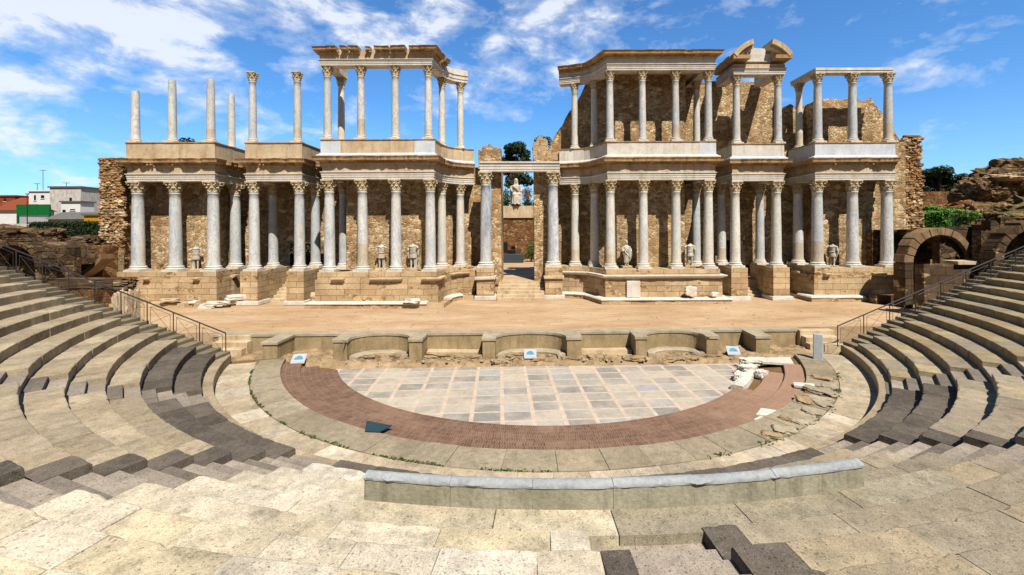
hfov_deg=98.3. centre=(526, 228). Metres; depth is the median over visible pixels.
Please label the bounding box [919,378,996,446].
bench row
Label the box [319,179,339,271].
column
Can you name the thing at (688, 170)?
entablature
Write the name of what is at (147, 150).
parapet
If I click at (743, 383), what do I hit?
marble kerb
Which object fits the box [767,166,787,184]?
entablature
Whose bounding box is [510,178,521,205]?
statue
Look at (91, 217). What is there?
house
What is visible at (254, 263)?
column
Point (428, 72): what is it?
column
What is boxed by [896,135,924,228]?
end pier
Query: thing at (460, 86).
column
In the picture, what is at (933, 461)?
bench row
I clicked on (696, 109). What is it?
column
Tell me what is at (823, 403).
ring stone
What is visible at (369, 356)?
broken masonry
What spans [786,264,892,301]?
podium
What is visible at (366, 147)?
parapet
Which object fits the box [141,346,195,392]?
bench row
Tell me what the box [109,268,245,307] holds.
podium
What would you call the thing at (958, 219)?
hedge
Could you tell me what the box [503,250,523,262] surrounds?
water basin
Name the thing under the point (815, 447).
stone kerb
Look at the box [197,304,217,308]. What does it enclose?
stone fragment
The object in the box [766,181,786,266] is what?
column
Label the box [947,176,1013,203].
ruin mound
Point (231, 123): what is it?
column
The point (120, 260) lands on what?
corner pillar
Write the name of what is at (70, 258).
back wall of vault
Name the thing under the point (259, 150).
parapet
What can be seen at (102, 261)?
half arch
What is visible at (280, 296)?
doorway steps
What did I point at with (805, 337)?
stage steps
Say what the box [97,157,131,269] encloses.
end pier
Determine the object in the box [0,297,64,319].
bench row
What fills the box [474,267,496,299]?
pedestal
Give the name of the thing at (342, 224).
column
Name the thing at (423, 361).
gravel
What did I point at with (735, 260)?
column
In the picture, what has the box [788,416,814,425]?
ring stone
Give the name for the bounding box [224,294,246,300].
stone fragment
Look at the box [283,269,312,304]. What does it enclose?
pedestal
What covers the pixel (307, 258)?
passage wall
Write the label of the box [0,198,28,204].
house
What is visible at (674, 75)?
column
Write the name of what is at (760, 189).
column
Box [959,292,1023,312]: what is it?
bench row
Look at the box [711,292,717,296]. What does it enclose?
stone fragment
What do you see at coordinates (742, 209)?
doorway head wall
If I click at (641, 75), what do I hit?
column
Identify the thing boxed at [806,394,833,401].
ring stone
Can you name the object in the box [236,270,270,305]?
pedestal
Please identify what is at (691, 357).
broken masonry
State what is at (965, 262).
stone slab
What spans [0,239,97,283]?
arch
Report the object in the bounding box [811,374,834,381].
ring stone
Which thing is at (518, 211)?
statue pedestal
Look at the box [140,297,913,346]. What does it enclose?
stage floor
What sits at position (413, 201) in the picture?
back wall
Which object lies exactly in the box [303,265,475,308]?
podium
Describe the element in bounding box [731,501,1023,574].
bench row
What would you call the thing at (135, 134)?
column
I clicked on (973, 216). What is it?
hedge
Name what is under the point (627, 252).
statue
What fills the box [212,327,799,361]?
stage front wall
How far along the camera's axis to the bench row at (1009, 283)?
21.41 m
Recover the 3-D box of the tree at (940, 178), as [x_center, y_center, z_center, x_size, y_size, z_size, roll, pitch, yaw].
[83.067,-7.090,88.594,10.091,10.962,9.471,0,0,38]
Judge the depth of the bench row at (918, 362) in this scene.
17.76 m
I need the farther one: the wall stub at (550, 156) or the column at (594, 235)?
the wall stub at (550, 156)
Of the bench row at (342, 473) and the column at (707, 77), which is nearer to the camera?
the bench row at (342, 473)
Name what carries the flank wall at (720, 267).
on the stage floor at (549, 314)
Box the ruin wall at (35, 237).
[0,234,59,272]
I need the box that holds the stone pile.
[59,235,111,245]
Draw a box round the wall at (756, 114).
[548,75,773,152]
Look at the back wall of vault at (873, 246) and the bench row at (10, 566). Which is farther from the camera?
the back wall of vault at (873, 246)
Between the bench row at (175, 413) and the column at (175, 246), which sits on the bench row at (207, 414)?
the bench row at (175, 413)
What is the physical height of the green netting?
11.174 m
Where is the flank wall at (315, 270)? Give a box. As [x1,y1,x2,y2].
[310,267,322,291]
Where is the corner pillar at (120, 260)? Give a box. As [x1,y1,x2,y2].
[117,250,123,271]
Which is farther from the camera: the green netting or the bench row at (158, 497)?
the green netting
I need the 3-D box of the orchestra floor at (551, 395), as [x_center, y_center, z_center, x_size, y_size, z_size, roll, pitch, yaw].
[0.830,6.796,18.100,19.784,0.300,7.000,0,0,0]
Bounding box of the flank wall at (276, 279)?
[266,266,291,298]
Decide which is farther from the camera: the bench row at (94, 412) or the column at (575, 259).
the column at (575, 259)
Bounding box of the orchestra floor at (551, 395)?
[336,363,739,425]
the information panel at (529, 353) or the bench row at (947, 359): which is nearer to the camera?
the bench row at (947, 359)
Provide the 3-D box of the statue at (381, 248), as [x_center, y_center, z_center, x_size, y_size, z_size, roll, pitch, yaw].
[-10.506,2.125,32.104,0.869,1.914,0.608,0,0,-9]
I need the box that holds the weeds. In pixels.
[247,361,843,472]
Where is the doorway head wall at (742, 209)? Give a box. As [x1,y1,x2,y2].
[725,182,744,239]
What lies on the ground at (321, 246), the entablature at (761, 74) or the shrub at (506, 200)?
the shrub at (506, 200)
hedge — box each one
[26,220,101,236]
[921,209,952,227]
[924,205,982,222]
[950,213,970,226]
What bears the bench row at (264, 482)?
on the bench row at (301, 476)
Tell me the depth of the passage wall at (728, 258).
40.19 m
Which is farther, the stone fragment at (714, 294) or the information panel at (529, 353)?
the stone fragment at (714, 294)
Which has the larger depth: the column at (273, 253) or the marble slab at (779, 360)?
the column at (273, 253)
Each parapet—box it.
[125,142,244,163]
[244,142,320,162]
[316,139,473,163]
[363,458,864,510]
[559,141,720,163]
[716,143,787,161]
[787,142,897,163]
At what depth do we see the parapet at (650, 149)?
32.20 m
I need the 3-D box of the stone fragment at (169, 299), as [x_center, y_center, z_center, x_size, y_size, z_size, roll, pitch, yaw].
[-25.012,5.051,31.010,1.401,0.273,0.596,0,0,0]
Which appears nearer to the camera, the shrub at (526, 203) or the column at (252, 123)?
the column at (252, 123)
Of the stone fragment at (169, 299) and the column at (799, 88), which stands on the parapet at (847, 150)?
the column at (799, 88)
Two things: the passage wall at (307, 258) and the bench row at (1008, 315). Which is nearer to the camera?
the bench row at (1008, 315)
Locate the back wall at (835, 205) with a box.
[740,181,880,264]
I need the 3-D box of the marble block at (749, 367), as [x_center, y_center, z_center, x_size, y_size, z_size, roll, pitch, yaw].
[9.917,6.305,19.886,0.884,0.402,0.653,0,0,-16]
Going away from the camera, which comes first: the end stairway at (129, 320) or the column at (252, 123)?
the end stairway at (129, 320)
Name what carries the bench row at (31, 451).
on the bench row at (52, 417)
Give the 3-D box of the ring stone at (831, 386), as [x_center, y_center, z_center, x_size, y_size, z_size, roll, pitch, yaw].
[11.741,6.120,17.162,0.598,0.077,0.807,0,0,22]
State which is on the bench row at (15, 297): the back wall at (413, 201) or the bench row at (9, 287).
the bench row at (9, 287)
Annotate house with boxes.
[0,195,28,205]
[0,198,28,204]
[0,204,56,223]
[26,190,49,203]
[45,212,98,221]
[47,186,99,214]
[59,201,96,211]
[81,214,100,221]
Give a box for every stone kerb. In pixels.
[201,354,305,455]
[302,439,835,463]
[830,345,889,441]
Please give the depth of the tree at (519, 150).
74.93 m
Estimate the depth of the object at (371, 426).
13.76 m
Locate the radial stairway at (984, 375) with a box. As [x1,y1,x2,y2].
[885,361,1023,394]
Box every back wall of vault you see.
[18,247,80,279]
[866,230,929,297]
[932,227,971,263]
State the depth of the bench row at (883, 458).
9.23 m
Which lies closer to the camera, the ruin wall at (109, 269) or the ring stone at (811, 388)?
the ring stone at (811, 388)
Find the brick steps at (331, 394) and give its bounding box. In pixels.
[280,363,805,449]
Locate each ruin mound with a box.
[0,224,69,239]
[922,200,991,210]
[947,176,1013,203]
[959,202,1023,214]
[959,217,990,226]
[963,157,1023,178]
[968,167,1023,204]
[969,211,1023,225]
[984,172,1023,180]
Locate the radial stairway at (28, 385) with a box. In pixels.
[0,371,212,406]
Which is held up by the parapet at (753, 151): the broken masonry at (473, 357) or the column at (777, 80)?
the column at (777, 80)
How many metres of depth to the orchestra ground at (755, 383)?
20.40 m
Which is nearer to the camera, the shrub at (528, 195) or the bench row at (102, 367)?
the bench row at (102, 367)
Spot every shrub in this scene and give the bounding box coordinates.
[290,242,322,253]
[503,183,509,205]
[522,185,533,201]
[522,198,533,205]
[524,240,533,261]
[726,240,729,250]
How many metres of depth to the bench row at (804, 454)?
10.30 m
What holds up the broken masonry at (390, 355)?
on the broken ground at (315, 357)
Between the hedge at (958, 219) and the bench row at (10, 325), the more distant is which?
the hedge at (958, 219)
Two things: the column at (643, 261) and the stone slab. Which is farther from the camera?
the column at (643, 261)
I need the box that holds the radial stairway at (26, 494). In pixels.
[0,454,332,509]
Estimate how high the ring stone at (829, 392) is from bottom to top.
0.116 m
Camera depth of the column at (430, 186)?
31.09 m
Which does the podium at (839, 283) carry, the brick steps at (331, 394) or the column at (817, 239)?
the column at (817, 239)
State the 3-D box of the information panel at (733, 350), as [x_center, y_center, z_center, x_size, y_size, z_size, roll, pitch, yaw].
[10.460,6.294,22.400,0.620,0.520,0.460,0,0,9]
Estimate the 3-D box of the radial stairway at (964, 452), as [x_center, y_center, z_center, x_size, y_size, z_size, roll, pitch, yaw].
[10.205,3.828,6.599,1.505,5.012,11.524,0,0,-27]
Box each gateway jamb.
[491,159,503,284]
[533,149,547,290]
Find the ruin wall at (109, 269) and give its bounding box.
[81,243,116,306]
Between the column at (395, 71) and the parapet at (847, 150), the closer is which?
the column at (395, 71)
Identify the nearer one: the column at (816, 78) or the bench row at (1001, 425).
the bench row at (1001, 425)
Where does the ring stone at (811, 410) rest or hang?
on the grey ring path at (277, 400)
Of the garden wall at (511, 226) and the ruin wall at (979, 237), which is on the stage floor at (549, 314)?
the ruin wall at (979, 237)
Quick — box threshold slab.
[339,469,967,550]
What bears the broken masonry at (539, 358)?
on the broken ground at (315, 357)
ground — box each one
[231,344,830,369]
[231,354,839,475]
[290,242,931,263]
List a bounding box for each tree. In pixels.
[178,137,194,141]
[502,141,532,187]
[532,135,551,152]
[921,165,970,191]
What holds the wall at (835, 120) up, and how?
on the back wall at (835, 205)
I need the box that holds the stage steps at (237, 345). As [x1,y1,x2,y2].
[213,335,251,355]
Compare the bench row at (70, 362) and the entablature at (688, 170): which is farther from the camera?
the entablature at (688, 170)
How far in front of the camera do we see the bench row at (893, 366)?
18.03 m
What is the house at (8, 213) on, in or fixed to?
on the ground at (321, 246)
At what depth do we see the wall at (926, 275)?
26.60 m
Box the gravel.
[151,305,908,364]
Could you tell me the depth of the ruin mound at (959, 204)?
55.45 m
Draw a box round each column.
[123,181,152,271]
[125,91,141,141]
[161,181,189,271]
[162,79,178,141]
[200,181,226,271]
[201,78,219,142]
[224,184,246,268]
[227,93,235,146]
[243,181,265,270]
[244,71,259,141]
[263,184,282,267]
[289,181,309,270]
[290,71,304,142]
[306,184,323,267]
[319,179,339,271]
[320,66,333,138]
[335,77,346,138]
[336,183,345,268]
[353,179,372,271]
[354,65,366,138]
[387,179,405,271]
[388,65,400,138]
[421,179,438,271]
[422,65,433,138]
[436,182,448,267]
[437,77,446,145]
[453,184,466,266]
[455,82,465,148]
[477,171,494,267]
[545,171,561,266]
[569,184,581,265]
[570,83,579,148]
[588,183,601,266]
[589,80,598,146]
[603,180,618,268]
[604,70,615,141]
[635,180,651,268]
[637,70,648,140]
[667,180,684,268]
[669,70,682,140]
[689,183,702,265]
[691,80,701,140]
[699,179,717,268]
[702,70,715,140]
[714,184,728,264]
[725,181,744,267]
[730,75,743,143]
[751,184,768,264]
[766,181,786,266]
[771,74,785,142]
[787,183,808,264]
[792,83,804,148]
[805,180,829,267]
[808,73,826,143]
[840,180,865,266]
[844,72,862,141]
[874,180,897,266]
[879,72,898,141]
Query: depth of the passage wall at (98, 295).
23.89 m
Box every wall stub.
[478,143,501,169]
[533,136,547,160]
[546,151,558,160]
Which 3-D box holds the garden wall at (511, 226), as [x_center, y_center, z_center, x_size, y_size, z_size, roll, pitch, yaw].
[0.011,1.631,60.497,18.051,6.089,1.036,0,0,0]
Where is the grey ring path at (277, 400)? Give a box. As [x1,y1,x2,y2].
[250,354,838,472]
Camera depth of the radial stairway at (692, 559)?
4.92 m
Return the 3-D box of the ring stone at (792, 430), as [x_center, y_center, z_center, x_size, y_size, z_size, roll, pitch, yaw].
[7.845,6.114,13.439,0.715,0.122,0.565,0,0,26]
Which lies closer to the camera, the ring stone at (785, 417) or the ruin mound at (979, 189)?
the ring stone at (785, 417)
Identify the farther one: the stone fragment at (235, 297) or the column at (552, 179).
the column at (552, 179)
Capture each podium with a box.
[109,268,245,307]
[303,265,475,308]
[562,264,733,304]
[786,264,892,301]
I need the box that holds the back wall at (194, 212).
[144,182,289,269]
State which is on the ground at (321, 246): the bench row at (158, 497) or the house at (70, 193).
the house at (70, 193)
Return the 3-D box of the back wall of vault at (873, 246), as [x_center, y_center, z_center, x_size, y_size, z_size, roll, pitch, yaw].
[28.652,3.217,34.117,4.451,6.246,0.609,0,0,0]
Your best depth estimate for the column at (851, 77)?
33.07 m
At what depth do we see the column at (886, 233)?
33.01 m
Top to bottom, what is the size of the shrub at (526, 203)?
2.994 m
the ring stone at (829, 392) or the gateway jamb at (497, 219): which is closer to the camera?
the ring stone at (829, 392)
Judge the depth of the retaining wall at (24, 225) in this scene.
46.80 m
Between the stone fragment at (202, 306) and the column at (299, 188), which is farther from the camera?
the column at (299, 188)
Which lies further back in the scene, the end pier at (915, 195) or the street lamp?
the street lamp
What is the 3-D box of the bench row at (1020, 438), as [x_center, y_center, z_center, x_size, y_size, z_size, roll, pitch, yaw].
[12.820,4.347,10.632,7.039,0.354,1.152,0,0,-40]
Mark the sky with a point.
(70, 70)
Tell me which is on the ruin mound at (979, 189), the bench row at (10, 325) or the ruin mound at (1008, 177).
the ruin mound at (1008, 177)
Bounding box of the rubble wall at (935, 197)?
[921,191,948,206]
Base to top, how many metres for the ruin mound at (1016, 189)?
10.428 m
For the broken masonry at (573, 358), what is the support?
on the broken ground at (315, 357)
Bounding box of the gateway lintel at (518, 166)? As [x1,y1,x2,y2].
[480,161,559,172]
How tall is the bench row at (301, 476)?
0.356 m
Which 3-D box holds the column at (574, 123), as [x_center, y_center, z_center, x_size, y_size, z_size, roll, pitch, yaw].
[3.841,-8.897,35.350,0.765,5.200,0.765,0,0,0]
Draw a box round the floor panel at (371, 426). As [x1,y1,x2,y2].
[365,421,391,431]
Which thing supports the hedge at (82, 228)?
on the ground at (321, 246)
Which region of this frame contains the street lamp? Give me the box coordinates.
[25,192,28,222]
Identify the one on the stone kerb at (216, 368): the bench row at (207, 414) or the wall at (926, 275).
the bench row at (207, 414)
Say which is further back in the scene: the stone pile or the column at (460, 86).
the column at (460, 86)
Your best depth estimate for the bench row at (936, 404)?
12.13 m
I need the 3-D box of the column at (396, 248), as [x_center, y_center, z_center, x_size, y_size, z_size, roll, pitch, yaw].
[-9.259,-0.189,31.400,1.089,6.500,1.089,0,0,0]
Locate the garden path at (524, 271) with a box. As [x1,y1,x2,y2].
[475,259,790,293]
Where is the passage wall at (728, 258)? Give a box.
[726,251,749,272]
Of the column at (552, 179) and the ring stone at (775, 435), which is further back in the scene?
the column at (552, 179)
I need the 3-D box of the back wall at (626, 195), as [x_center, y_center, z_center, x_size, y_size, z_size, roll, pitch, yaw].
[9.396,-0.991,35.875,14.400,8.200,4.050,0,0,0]
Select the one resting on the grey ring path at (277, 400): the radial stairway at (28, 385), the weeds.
the weeds
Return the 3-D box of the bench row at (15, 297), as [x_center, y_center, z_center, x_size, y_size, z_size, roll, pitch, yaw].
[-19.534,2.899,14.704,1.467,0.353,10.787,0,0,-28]
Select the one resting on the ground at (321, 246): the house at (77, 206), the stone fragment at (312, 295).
the house at (77, 206)
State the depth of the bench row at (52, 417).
9.16 m
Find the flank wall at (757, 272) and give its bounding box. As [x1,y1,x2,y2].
[750,264,765,293]
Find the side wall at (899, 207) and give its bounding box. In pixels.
[892,142,905,229]
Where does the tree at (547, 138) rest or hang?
on the ground at (321, 246)
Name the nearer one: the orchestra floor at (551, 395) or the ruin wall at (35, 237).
the orchestra floor at (551, 395)
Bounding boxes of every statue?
[188,246,202,270]
[375,244,387,270]
[406,244,419,270]
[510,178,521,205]
[621,241,631,267]
[684,243,695,267]
[825,244,838,266]
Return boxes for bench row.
[0,276,9,283]
[0,283,27,293]
[0,290,46,305]
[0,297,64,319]
[0,304,83,336]
[0,311,102,361]
[0,318,120,377]
[0,382,92,483]
[0,455,24,486]
[0,500,471,574]
[0,555,85,574]
[19,386,147,475]
[29,325,139,382]
[30,490,604,574]
[66,391,193,470]
[70,332,157,386]
[107,339,176,389]
[108,483,590,573]
[109,395,232,465]
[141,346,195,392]
[147,398,265,461]
[173,354,214,395]
[175,476,351,517]
[183,402,295,458]
[226,471,363,502]
[268,467,363,490]
[303,463,364,480]
[332,460,454,475]
[626,447,823,476]
[701,468,1023,559]
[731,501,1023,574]
[759,449,863,469]
[779,541,1023,574]
[844,387,921,443]
[858,343,917,382]
[859,450,910,471]
[863,452,960,481]
[873,336,948,379]
[878,383,956,444]
[888,328,981,374]
[904,321,1014,370]
[918,313,1023,365]
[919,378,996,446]
[931,306,1023,343]
[936,454,1023,484]
[945,299,1023,326]
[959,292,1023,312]
[963,373,1023,448]
[972,285,1023,300]
[985,278,1023,289]
[998,271,1023,280]
[1010,265,1023,271]
[1016,430,1023,445]
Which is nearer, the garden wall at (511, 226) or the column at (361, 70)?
the column at (361, 70)
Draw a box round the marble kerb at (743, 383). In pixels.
[730,371,754,389]
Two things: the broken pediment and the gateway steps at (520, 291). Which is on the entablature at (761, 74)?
the broken pediment
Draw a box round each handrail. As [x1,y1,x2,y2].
[0,243,225,351]
[837,246,1023,346]
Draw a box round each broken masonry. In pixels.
[360,354,375,359]
[375,353,403,358]
[425,353,451,357]
[454,354,481,360]
[502,351,523,358]
[531,356,545,360]
[561,355,583,359]
[585,353,604,359]
[621,355,646,361]
[662,356,682,361]
[673,355,699,359]
[690,353,720,357]
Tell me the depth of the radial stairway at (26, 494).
7.50 m
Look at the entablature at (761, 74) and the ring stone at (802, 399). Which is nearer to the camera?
the ring stone at (802, 399)
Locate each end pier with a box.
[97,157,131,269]
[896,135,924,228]
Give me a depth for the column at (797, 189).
35.40 m
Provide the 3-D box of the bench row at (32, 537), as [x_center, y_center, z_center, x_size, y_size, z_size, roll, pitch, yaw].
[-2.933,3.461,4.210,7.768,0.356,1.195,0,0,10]
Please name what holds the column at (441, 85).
on the parapet at (366, 147)
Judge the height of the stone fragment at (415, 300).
0.315 m
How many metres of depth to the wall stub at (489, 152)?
35.90 m
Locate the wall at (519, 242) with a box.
[515,232,524,259]
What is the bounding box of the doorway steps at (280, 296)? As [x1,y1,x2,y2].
[271,281,285,301]
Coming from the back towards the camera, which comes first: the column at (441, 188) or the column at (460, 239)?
the column at (460, 239)
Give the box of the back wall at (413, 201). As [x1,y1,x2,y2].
[323,167,480,269]
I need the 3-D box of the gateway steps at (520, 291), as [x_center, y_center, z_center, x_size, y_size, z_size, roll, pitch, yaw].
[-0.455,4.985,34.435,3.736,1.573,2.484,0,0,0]
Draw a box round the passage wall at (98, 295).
[69,289,102,303]
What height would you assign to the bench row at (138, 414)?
0.355 m
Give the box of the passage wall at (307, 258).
[290,253,323,266]
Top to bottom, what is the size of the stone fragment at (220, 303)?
0.347 m
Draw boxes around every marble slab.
[626,281,639,296]
[756,408,775,415]
[762,357,793,364]
[793,382,814,388]
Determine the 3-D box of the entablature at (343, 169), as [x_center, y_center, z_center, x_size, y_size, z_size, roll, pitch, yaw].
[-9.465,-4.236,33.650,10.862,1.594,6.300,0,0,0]
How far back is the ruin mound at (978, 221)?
30.46 m
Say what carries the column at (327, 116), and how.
on the parapet at (366, 147)
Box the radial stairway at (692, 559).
[591,543,751,574]
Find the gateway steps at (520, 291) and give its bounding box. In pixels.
[496,281,544,300]
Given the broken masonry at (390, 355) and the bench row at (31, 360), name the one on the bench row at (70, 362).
the bench row at (31, 360)
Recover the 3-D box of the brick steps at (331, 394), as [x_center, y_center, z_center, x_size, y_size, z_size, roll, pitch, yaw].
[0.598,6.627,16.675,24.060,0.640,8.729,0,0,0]
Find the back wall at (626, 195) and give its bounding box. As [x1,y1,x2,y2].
[558,176,716,266]
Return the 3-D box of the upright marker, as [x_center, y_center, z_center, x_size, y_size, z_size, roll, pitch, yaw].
[13.627,5.560,20.700,0.380,1.220,0.180,0,0,29]
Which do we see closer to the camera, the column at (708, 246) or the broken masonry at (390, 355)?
the broken masonry at (390, 355)
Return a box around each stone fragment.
[159,298,180,301]
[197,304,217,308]
[202,301,230,305]
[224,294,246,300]
[310,292,314,300]
[403,298,421,303]
[684,285,696,296]
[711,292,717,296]
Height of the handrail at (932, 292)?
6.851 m
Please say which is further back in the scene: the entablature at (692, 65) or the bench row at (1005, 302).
the entablature at (692, 65)
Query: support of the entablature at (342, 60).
on the column at (327, 116)
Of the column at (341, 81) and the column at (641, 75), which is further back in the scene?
the column at (341, 81)
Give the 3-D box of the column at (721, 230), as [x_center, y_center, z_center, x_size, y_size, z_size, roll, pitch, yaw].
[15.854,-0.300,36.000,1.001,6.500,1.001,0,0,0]
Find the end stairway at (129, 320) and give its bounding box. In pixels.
[0,267,229,359]
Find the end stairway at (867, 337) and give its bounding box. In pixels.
[839,251,1023,354]
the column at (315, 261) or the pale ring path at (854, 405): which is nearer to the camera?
the pale ring path at (854, 405)
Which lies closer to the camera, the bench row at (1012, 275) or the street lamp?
the bench row at (1012, 275)
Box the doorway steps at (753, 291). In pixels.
[748,287,761,296]
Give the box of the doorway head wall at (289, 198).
[284,182,323,241]
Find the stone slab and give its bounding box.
[940,260,977,264]
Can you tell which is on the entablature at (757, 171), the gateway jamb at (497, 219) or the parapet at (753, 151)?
the parapet at (753, 151)
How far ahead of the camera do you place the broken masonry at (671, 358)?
21.59 m
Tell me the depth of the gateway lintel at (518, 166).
34.10 m
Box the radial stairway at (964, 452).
[818,440,1023,465]
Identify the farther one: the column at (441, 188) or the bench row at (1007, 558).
the column at (441, 188)
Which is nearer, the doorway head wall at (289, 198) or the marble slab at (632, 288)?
the marble slab at (632, 288)
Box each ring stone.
[760,430,783,439]
[771,424,797,435]
[777,413,794,423]
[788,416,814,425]
[794,394,814,404]
[801,406,822,415]
[803,384,823,394]
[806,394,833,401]
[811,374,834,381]
[811,399,834,407]
[817,387,841,397]
[820,382,837,390]
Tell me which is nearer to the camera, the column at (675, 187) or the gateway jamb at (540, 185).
the column at (675, 187)
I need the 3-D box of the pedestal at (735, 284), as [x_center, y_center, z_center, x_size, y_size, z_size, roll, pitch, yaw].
[15.845,4.171,33.502,1.578,2.448,1.576,0,0,0]
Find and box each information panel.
[290,353,306,364]
[524,349,536,358]
[725,346,740,355]
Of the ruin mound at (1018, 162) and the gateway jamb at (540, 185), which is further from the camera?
the ruin mound at (1018, 162)
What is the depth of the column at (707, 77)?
32.38 m
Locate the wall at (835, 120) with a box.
[782,98,899,156]
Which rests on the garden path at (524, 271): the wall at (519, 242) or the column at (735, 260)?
the wall at (519, 242)
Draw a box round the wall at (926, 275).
[914,263,977,305]
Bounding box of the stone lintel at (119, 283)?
[46,277,139,289]
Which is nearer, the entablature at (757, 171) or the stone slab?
the stone slab
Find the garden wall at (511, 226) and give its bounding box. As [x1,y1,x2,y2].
[503,218,533,258]
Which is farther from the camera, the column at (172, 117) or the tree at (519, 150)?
the tree at (519, 150)
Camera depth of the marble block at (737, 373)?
19.06 m
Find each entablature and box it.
[113,158,246,185]
[234,158,323,185]
[311,45,467,84]
[311,155,474,184]
[557,49,724,86]
[559,157,724,184]
[714,159,793,184]
[715,64,787,86]
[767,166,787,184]
[786,157,900,184]
[790,67,892,85]
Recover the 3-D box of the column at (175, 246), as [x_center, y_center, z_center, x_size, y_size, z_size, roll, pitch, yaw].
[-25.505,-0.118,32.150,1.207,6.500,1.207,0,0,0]
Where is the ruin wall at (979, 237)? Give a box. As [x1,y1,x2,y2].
[972,215,1023,260]
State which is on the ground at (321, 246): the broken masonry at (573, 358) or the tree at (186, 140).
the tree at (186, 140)
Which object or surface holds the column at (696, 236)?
on the podium at (658, 285)
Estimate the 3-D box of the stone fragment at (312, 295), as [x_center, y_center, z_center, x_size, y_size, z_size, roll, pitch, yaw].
[-14.936,4.871,31.398,0.769,0.684,0.610,0,0,-24]
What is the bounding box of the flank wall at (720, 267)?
[715,264,724,291]
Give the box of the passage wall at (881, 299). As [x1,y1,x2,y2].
[869,294,893,303]
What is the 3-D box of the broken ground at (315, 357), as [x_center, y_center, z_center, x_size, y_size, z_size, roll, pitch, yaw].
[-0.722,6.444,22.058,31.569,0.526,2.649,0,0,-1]
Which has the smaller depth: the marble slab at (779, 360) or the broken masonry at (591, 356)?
the marble slab at (779, 360)
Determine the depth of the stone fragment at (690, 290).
31.27 m
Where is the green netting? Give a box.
[16,204,50,223]
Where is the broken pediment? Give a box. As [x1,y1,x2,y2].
[713,39,792,75]
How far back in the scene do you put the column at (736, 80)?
33.38 m
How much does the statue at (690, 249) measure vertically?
1.831 m
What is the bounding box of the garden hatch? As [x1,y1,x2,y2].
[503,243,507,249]
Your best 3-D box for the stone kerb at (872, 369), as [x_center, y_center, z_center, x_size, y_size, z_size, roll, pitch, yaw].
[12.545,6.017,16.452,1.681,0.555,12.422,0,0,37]
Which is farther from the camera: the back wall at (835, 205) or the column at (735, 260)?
the back wall at (835, 205)
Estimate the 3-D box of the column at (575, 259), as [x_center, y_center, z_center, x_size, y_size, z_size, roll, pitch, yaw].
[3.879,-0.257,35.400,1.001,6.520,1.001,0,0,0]
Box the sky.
[0,0,1023,205]
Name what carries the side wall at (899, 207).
on the stage floor at (549, 314)
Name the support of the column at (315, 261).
on the flank wall at (315, 270)
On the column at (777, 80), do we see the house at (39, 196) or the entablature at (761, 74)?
the entablature at (761, 74)
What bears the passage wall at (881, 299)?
on the stage floor at (549, 314)
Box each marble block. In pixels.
[734,370,745,379]
[736,363,757,373]
[738,357,767,365]
[754,369,767,378]
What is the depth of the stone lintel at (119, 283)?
22.12 m
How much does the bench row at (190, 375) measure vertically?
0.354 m
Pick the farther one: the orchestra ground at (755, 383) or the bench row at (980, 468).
the orchestra ground at (755, 383)
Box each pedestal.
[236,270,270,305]
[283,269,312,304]
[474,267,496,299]
[503,206,533,217]
[543,266,564,299]
[723,266,750,300]
[762,266,793,300]
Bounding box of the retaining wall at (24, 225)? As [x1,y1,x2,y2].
[9,224,28,226]
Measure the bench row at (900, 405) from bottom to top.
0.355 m
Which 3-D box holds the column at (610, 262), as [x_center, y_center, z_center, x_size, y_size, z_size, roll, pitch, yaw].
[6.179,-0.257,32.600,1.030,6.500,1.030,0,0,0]
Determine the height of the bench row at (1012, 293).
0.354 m
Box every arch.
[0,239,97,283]
[81,254,113,276]
[893,228,971,307]
[971,220,1023,275]
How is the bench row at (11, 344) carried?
on the bench row at (31, 360)
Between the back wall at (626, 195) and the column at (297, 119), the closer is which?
the column at (297, 119)
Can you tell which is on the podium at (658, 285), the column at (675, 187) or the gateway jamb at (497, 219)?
the column at (675, 187)
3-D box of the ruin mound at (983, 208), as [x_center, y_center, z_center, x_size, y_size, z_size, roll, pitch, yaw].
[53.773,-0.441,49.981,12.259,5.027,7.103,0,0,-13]
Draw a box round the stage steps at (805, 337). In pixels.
[797,328,842,354]
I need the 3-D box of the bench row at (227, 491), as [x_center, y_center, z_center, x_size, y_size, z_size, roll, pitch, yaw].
[-2.526,4.415,6.530,6.757,0.353,1.133,0,0,10]
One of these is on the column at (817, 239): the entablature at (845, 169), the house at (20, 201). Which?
the entablature at (845, 169)
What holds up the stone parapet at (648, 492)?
on the threshold slab
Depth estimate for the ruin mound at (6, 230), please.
30.37 m
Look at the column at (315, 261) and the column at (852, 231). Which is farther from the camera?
the column at (315, 261)
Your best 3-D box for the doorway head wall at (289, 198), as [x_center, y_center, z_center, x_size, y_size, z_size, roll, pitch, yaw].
[-18.333,-1.869,36.802,3.350,6.000,0.796,0,0,0]
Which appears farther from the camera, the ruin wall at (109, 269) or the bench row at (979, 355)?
the ruin wall at (109, 269)
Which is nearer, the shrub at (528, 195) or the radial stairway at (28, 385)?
the radial stairway at (28, 385)
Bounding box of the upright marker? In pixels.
[813,333,822,359]
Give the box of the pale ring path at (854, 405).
[214,354,877,477]
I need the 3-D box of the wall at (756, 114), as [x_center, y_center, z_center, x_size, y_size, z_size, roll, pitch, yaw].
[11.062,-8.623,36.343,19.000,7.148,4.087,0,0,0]
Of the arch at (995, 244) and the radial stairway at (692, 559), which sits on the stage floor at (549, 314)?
the arch at (995, 244)
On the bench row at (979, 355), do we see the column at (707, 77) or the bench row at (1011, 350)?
the bench row at (1011, 350)

